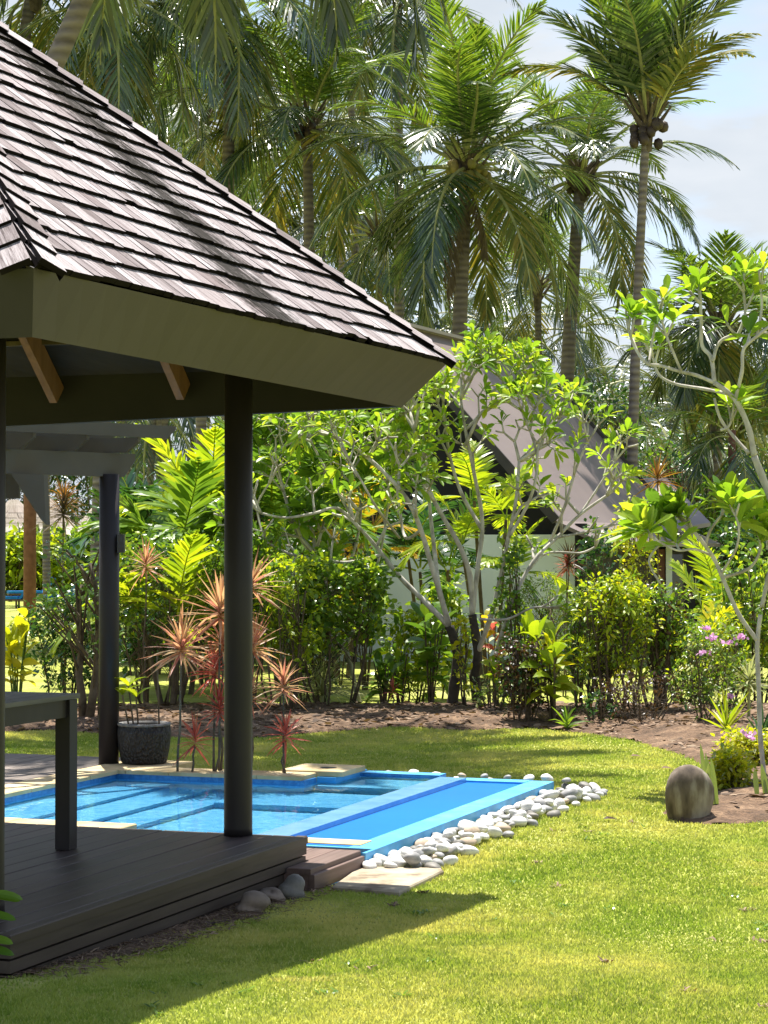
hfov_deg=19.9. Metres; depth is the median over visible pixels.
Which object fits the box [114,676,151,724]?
ginger plant
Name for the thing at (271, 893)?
rock
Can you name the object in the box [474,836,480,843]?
pebble
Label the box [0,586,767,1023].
lawn
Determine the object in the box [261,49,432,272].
coconut palm
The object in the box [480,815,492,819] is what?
pebble
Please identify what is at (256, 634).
cordyline
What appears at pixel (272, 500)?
areca palm
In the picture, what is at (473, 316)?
coconut palm
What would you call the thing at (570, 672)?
ginger plant
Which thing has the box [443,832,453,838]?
pebble
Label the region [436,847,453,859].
pebble
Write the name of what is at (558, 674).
shrub
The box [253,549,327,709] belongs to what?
shrub
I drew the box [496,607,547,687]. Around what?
ginger plant
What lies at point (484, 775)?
pebble
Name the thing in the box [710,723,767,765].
flower bush
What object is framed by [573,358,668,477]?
bush
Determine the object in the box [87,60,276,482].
coconut palm
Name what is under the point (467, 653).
shrub
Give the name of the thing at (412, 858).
pebble
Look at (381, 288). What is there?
coconut palm
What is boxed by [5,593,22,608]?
sun lounger
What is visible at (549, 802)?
pebble
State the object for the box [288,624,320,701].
ginger plant
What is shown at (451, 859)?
pebble
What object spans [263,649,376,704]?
variegated grass
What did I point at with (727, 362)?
coconut palm
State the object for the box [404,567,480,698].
shrub
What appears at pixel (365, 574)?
shrub
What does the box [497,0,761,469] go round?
coconut palm
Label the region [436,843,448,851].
pebble
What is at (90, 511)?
thatched sunshade
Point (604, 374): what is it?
coconut palm
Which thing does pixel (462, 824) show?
pebble
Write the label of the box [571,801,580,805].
pebble
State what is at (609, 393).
coconut palm
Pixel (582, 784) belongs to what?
pebble
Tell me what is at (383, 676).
ginger plant
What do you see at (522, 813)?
pebble
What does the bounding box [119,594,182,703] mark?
shrub
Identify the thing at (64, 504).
cordyline
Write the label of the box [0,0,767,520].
sky
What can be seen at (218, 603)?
cordyline
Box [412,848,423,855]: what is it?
pebble
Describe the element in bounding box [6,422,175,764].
pergola
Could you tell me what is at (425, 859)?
pebble
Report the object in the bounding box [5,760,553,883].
swimming pool
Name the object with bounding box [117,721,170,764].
plant pot
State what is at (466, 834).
pebble
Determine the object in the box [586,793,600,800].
pebble
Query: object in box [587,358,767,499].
coconut palm
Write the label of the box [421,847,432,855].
pebble
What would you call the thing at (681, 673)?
shrub
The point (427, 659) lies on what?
ginger plant
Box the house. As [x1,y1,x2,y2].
[203,323,720,666]
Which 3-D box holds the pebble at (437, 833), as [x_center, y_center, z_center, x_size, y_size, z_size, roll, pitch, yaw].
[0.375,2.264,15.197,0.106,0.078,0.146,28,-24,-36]
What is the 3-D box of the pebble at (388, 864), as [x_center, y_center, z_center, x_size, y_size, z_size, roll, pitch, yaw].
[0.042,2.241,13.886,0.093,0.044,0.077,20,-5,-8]
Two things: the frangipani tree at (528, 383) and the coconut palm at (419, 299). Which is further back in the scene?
the coconut palm at (419, 299)
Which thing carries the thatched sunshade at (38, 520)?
on the lawn at (164, 678)
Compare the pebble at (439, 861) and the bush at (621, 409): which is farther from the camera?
the bush at (621, 409)
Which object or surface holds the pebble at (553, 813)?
on the lawn at (164, 678)
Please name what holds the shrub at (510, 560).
on the soil bed
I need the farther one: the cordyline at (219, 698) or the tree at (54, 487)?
the tree at (54, 487)
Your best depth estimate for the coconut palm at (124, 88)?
46.71 m
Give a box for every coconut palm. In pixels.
[0,0,183,108]
[16,0,275,644]
[42,475,50,602]
[47,0,446,94]
[66,0,421,457]
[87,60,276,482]
[87,415,266,498]
[111,419,185,479]
[128,0,271,483]
[135,8,345,614]
[143,0,444,279]
[212,126,334,422]
[220,2,341,438]
[246,0,469,265]
[256,141,503,333]
[257,0,524,318]
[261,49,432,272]
[263,148,405,273]
[283,0,634,344]
[296,124,439,265]
[346,232,476,326]
[413,253,590,369]
[434,39,739,392]
[467,212,633,385]
[477,257,649,420]
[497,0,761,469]
[552,338,692,458]
[575,375,649,439]
[577,368,734,477]
[580,312,710,476]
[586,381,766,506]
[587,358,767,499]
[611,229,767,605]
[650,368,767,529]
[661,386,767,485]
[666,270,767,436]
[678,339,767,461]
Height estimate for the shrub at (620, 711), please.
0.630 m
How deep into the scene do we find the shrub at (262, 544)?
27.21 m
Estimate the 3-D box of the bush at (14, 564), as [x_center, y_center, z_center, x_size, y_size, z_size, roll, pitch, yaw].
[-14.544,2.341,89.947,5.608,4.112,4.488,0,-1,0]
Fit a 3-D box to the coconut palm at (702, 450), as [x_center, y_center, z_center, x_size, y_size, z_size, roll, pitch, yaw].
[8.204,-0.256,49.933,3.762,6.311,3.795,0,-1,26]
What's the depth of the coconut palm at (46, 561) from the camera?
79.87 m
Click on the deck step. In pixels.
(319, 868)
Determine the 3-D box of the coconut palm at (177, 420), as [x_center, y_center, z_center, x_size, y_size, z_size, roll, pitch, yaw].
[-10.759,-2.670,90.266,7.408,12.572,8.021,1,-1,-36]
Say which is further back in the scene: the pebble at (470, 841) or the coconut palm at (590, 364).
the coconut palm at (590, 364)
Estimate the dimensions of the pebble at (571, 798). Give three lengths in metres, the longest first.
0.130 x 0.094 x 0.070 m
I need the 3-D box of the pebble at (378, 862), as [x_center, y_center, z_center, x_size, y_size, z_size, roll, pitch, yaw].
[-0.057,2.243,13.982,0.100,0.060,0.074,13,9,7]
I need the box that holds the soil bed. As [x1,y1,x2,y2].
[5,702,767,824]
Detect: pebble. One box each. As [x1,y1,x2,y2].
[362,860,376,868]
[370,858,381,866]
[373,853,388,866]
[383,861,397,867]
[388,850,399,855]
[388,857,406,866]
[394,855,410,866]
[400,847,412,856]
[403,852,420,864]
[409,862,421,866]
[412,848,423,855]
[414,838,428,845]
[420,855,432,867]
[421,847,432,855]
[424,841,436,846]
[424,862,441,868]
[431,832,442,837]
[431,835,441,839]
[433,858,443,867]
[434,852,444,858]
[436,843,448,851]
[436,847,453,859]
[442,828,456,835]
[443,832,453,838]
[443,855,457,865]
[445,844,457,854]
[452,843,462,847]
[453,839,464,844]
[457,773,465,777]
[457,820,472,830]
[460,837,476,845]
[460,846,478,855]
[461,832,473,837]
[464,826,479,832]
[473,833,481,839]
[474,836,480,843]
[478,824,487,832]
[479,820,493,826]
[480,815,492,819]
[480,833,489,839]
[481,773,487,778]
[487,812,500,818]
[487,827,502,838]
[494,823,510,831]
[497,814,509,820]
[502,831,513,837]
[503,820,513,824]
[504,805,514,813]
[509,809,518,815]
[510,816,526,826]
[516,811,526,817]
[521,802,534,810]
[523,774,533,780]
[525,796,537,799]
[526,812,538,819]
[527,819,537,826]
[530,803,541,812]
[532,798,546,804]
[541,773,553,780]
[542,805,552,813]
[544,790,558,798]
[545,799,553,805]
[546,810,560,817]
[554,798,565,805]
[556,790,564,798]
[557,805,568,811]
[561,788,577,795]
[562,777,570,782]
[565,795,576,803]
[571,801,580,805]
[574,786,582,795]
[578,781,591,788]
[582,786,591,792]
[582,797,591,801]
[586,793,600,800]
[589,782,600,788]
[594,789,606,795]
[595,792,603,796]
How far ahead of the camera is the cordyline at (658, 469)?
30.90 m
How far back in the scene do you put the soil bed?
24.82 m
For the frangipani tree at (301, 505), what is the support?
on the lawn at (164, 678)
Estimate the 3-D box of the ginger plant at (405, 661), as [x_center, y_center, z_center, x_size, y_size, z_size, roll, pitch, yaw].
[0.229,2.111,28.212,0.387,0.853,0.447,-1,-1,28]
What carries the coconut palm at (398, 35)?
on the lawn at (164, 678)
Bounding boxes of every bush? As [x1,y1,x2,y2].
[5,520,89,595]
[37,516,90,592]
[86,462,191,662]
[173,454,308,668]
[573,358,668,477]
[638,413,746,526]
[665,617,752,720]
[675,438,767,602]
[686,487,756,635]
[695,511,767,646]
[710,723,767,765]
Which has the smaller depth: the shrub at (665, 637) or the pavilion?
the pavilion
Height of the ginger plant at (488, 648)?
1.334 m
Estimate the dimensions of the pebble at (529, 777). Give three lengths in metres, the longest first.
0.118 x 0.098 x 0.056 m
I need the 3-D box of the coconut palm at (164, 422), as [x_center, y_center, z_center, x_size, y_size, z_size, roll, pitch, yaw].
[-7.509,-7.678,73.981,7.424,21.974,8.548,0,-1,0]
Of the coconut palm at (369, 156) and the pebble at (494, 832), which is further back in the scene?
the coconut palm at (369, 156)
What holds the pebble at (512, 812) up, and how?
on the pebble
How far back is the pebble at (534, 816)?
16.41 m
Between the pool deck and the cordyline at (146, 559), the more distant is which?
the cordyline at (146, 559)
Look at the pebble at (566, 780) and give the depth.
18.29 m
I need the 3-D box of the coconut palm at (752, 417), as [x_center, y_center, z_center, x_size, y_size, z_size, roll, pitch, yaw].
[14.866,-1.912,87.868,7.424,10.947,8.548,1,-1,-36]
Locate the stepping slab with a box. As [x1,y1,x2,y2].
[332,867,443,895]
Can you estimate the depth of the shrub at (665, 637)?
26.44 m
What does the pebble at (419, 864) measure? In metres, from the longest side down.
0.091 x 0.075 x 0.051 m
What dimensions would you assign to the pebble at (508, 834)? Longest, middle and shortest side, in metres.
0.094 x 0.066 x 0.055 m
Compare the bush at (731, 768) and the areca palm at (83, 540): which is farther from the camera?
the areca palm at (83, 540)
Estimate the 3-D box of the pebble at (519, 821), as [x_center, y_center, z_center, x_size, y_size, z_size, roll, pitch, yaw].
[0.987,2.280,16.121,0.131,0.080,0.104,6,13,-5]
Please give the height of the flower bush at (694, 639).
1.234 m
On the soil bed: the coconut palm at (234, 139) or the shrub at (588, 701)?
the shrub at (588, 701)
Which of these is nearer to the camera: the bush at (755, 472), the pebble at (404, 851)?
the pebble at (404, 851)
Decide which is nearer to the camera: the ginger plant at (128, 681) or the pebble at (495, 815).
the pebble at (495, 815)
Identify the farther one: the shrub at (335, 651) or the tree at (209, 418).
the tree at (209, 418)
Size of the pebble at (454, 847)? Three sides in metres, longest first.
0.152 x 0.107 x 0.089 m
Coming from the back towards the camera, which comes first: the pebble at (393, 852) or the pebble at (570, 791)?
the pebble at (570, 791)
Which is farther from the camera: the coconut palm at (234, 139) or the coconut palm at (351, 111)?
the coconut palm at (351, 111)
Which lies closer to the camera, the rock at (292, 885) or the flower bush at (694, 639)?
the rock at (292, 885)
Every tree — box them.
[6,475,91,524]
[50,419,207,522]
[172,146,364,460]
[202,319,647,702]
[253,399,439,701]
[315,230,451,332]
[436,309,559,373]
[597,471,767,772]
[614,246,767,500]
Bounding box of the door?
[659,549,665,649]
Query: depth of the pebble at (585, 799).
17.69 m
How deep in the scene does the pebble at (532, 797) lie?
17.39 m
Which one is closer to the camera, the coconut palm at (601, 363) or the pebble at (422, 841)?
the pebble at (422, 841)
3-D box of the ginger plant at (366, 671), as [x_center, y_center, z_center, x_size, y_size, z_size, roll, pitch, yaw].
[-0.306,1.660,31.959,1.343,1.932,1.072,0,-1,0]
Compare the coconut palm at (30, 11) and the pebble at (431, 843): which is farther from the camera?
the coconut palm at (30, 11)
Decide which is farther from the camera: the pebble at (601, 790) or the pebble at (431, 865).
the pebble at (601, 790)
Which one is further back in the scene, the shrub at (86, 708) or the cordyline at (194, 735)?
the shrub at (86, 708)
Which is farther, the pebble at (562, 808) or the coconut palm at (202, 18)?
the coconut palm at (202, 18)
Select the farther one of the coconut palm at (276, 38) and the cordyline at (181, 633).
the coconut palm at (276, 38)
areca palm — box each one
[48,530,289,704]
[56,467,221,673]
[71,456,295,694]
[95,422,291,685]
[191,409,395,691]
[268,425,439,677]
[362,486,538,668]
[397,439,575,685]
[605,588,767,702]
[668,529,767,685]
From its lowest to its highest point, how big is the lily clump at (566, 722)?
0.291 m
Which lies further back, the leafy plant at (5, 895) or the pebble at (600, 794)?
the pebble at (600, 794)
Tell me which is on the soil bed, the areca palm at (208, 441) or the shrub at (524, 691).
the shrub at (524, 691)
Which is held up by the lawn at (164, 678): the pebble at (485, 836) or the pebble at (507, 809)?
the pebble at (485, 836)
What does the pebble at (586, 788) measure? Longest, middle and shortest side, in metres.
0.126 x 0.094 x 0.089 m
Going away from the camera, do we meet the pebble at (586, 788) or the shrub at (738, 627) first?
the pebble at (586, 788)
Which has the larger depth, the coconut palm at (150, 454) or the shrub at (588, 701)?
the coconut palm at (150, 454)
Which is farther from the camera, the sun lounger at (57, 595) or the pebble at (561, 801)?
the sun lounger at (57, 595)
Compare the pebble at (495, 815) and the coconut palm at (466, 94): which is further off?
the coconut palm at (466, 94)
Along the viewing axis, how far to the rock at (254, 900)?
12.32 m
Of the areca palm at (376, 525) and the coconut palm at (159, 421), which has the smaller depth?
the areca palm at (376, 525)
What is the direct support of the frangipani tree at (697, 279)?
attached to the frangipani tree at (639, 516)
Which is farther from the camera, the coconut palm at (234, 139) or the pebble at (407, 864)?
the coconut palm at (234, 139)
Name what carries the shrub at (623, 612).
on the soil bed
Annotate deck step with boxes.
[284,848,363,890]
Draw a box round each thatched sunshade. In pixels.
[6,500,23,531]
[14,499,74,539]
[68,508,91,536]
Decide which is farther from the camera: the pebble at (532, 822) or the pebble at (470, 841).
the pebble at (532, 822)
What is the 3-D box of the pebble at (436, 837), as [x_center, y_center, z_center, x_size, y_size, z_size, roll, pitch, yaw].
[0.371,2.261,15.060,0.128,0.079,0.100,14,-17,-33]
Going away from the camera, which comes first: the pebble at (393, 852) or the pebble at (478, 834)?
the pebble at (393, 852)
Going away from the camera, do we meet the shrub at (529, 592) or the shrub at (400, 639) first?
the shrub at (400, 639)
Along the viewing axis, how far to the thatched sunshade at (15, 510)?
97.29 m
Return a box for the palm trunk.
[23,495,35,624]
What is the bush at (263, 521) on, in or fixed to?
on the lawn at (164, 678)
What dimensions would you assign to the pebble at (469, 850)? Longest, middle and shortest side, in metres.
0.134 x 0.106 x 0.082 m
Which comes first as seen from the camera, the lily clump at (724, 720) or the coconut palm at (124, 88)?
the lily clump at (724, 720)
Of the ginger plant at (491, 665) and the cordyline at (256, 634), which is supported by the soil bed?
the ginger plant at (491, 665)
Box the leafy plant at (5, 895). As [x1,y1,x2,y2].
[0,890,22,955]
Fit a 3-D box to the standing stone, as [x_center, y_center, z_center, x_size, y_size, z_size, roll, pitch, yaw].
[2.309,2.169,16.562,0.374,0.516,0.261,0,-1,0]
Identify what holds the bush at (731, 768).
on the soil bed
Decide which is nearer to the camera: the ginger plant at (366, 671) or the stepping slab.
the stepping slab
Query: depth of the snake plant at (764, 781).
17.42 m
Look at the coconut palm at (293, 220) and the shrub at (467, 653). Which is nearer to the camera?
the shrub at (467, 653)
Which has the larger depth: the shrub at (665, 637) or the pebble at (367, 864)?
the shrub at (665, 637)
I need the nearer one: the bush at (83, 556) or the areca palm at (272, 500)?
the areca palm at (272, 500)
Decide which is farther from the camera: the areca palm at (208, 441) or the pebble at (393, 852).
the areca palm at (208, 441)
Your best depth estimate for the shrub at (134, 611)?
27.37 m
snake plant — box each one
[700,744,718,803]
[753,764,767,793]
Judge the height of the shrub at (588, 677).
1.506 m
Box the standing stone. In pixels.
[665,765,714,821]
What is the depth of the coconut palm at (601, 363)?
95.75 m
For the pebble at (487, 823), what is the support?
on the lawn at (164, 678)
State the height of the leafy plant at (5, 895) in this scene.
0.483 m
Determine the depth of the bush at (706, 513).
49.45 m
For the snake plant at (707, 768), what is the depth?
17.11 m
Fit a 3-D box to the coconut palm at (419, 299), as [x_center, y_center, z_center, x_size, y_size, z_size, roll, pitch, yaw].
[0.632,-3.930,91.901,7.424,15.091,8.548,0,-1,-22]
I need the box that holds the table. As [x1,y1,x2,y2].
[5,691,79,849]
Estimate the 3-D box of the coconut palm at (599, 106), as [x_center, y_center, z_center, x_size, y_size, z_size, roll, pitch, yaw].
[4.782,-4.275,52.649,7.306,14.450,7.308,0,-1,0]
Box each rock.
[235,890,270,911]
[260,887,285,901]
[278,874,304,899]
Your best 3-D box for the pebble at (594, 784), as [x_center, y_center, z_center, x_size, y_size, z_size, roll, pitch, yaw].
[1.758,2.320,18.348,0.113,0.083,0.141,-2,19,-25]
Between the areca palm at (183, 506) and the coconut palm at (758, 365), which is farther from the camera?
the coconut palm at (758, 365)
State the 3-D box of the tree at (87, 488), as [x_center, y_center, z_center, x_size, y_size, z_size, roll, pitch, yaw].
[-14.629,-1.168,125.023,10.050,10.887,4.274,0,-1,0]
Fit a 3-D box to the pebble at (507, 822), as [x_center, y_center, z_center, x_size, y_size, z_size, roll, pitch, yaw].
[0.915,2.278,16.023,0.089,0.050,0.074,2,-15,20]
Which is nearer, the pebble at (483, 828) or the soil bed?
the pebble at (483, 828)
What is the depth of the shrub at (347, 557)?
32.88 m
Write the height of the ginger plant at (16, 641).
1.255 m
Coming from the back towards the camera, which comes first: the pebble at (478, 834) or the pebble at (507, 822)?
the pebble at (507, 822)
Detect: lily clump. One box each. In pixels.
[552,704,589,728]
[701,687,753,729]
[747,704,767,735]
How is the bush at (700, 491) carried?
on the lawn at (164, 678)
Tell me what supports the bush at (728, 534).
on the lawn at (164, 678)
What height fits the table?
0.914 m
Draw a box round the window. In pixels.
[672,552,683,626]
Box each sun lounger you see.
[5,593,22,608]
[7,577,55,601]
[43,581,80,604]
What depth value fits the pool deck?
19.08 m
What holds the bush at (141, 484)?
on the lawn at (164, 678)
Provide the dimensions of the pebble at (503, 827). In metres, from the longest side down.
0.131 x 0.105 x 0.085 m
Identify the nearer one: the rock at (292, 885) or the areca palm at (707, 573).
the rock at (292, 885)
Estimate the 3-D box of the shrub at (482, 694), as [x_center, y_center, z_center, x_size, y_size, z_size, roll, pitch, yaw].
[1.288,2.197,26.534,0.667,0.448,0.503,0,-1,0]
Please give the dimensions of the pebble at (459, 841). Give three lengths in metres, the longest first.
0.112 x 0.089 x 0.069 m
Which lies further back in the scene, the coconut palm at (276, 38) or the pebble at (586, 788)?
the coconut palm at (276, 38)
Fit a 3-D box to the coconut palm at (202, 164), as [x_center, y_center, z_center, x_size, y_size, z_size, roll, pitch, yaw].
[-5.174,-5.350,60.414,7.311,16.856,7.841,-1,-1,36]
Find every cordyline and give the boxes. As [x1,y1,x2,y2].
[35,478,89,684]
[126,538,171,707]
[136,601,218,770]
[171,568,268,770]
[175,711,212,771]
[186,643,223,771]
[252,548,290,765]
[255,659,307,772]
[264,709,308,772]
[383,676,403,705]
[551,537,593,695]
[631,454,685,602]
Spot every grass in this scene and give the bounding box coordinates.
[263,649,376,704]
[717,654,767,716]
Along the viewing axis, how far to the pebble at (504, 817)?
16.24 m
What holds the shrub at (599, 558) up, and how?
on the lawn at (164, 678)
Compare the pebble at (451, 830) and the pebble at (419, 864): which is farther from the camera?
the pebble at (451, 830)
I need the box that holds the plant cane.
[156,657,159,723]
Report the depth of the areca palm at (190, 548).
27.08 m
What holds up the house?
on the lawn at (164, 678)
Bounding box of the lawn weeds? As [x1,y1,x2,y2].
[140,819,767,1016]
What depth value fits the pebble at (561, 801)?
17.18 m
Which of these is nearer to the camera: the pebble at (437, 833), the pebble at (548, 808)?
the pebble at (437, 833)
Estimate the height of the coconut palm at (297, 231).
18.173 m
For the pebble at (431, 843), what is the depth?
14.55 m
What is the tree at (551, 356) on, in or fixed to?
on the lawn at (164, 678)
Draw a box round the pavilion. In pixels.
[0,21,456,977]
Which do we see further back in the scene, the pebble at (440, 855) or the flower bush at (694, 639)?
the flower bush at (694, 639)
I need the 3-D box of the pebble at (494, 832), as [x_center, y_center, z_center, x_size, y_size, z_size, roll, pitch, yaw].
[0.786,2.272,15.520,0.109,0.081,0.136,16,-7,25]
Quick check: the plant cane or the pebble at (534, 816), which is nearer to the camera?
the pebble at (534, 816)
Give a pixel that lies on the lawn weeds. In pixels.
(427, 958)
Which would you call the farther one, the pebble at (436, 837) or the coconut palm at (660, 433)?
the coconut palm at (660, 433)
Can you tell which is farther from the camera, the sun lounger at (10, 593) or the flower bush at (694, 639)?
the sun lounger at (10, 593)
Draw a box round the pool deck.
[5,753,120,783]
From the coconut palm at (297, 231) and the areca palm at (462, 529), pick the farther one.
the coconut palm at (297, 231)
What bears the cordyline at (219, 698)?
on the lawn at (164, 678)
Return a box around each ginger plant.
[5,608,42,691]
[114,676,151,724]
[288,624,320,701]
[332,591,402,689]
[363,650,405,703]
[390,643,419,702]
[396,601,458,702]
[470,607,507,702]
[481,655,515,705]
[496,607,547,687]
[516,615,584,719]
[551,634,587,702]
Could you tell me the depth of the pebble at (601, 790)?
18.15 m
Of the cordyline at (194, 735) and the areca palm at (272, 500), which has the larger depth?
the areca palm at (272, 500)
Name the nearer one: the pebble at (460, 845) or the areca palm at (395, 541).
the pebble at (460, 845)
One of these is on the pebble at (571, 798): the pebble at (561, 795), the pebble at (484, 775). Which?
the pebble at (561, 795)
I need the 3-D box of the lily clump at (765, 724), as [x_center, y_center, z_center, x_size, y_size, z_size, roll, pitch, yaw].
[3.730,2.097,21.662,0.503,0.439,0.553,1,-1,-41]
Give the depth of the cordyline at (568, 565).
30.45 m
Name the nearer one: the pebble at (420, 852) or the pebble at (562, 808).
the pebble at (420, 852)
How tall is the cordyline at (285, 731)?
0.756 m
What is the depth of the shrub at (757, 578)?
28.38 m
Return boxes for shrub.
[7,581,94,692]
[25,530,137,716]
[92,524,223,704]
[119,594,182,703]
[183,514,288,703]
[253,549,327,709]
[254,548,403,703]
[268,614,344,701]
[310,460,377,684]
[381,605,448,702]
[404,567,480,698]
[450,614,478,705]
[463,674,508,709]
[488,522,529,704]
[493,633,552,721]
[501,568,572,685]
[535,579,590,684]
[551,590,617,706]
[566,569,664,712]
[573,515,632,673]
[573,689,621,720]
[584,668,692,722]
[607,492,661,684]
[629,578,701,710]
[664,631,729,702]
[690,605,752,706]
[693,541,767,702]
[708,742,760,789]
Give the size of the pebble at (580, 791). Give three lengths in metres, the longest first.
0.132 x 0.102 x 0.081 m
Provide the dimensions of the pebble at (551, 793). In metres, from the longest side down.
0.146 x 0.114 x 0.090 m
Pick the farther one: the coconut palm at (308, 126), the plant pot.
the coconut palm at (308, 126)
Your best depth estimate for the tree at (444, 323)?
87.93 m
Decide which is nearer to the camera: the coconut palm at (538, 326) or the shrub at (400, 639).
the shrub at (400, 639)
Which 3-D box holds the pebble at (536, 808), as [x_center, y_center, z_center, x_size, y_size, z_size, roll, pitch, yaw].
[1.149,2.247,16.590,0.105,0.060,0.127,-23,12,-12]
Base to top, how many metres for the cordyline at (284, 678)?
1.174 m
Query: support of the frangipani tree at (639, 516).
on the soil bed
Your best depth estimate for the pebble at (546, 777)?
18.36 m
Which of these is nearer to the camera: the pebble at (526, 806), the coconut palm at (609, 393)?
the pebble at (526, 806)
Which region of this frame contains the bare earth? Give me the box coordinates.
[0,887,323,977]
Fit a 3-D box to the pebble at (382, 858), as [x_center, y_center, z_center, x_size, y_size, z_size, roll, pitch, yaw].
[-0.009,2.246,14.056,0.145,0.086,0.116,19,-3,17]
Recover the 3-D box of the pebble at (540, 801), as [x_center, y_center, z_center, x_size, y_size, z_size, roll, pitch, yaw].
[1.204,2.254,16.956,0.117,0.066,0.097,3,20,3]
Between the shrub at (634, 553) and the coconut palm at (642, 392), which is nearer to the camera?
the shrub at (634, 553)
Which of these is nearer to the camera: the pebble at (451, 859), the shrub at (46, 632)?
the pebble at (451, 859)
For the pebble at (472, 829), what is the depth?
15.22 m
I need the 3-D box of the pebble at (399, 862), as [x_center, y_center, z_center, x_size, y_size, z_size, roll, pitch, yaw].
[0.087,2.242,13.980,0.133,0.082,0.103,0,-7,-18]
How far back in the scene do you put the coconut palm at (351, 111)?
66.12 m
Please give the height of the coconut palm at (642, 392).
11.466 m
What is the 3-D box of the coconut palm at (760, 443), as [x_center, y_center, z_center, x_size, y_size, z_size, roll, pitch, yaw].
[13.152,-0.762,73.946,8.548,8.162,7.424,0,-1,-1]
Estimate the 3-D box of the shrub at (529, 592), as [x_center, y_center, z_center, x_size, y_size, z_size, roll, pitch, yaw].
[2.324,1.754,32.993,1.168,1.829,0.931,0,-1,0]
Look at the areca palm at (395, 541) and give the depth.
35.84 m
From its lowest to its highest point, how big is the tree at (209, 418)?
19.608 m
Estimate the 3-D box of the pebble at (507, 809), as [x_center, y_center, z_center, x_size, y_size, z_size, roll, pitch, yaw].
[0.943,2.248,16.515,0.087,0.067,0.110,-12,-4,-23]
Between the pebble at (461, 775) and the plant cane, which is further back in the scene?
the plant cane

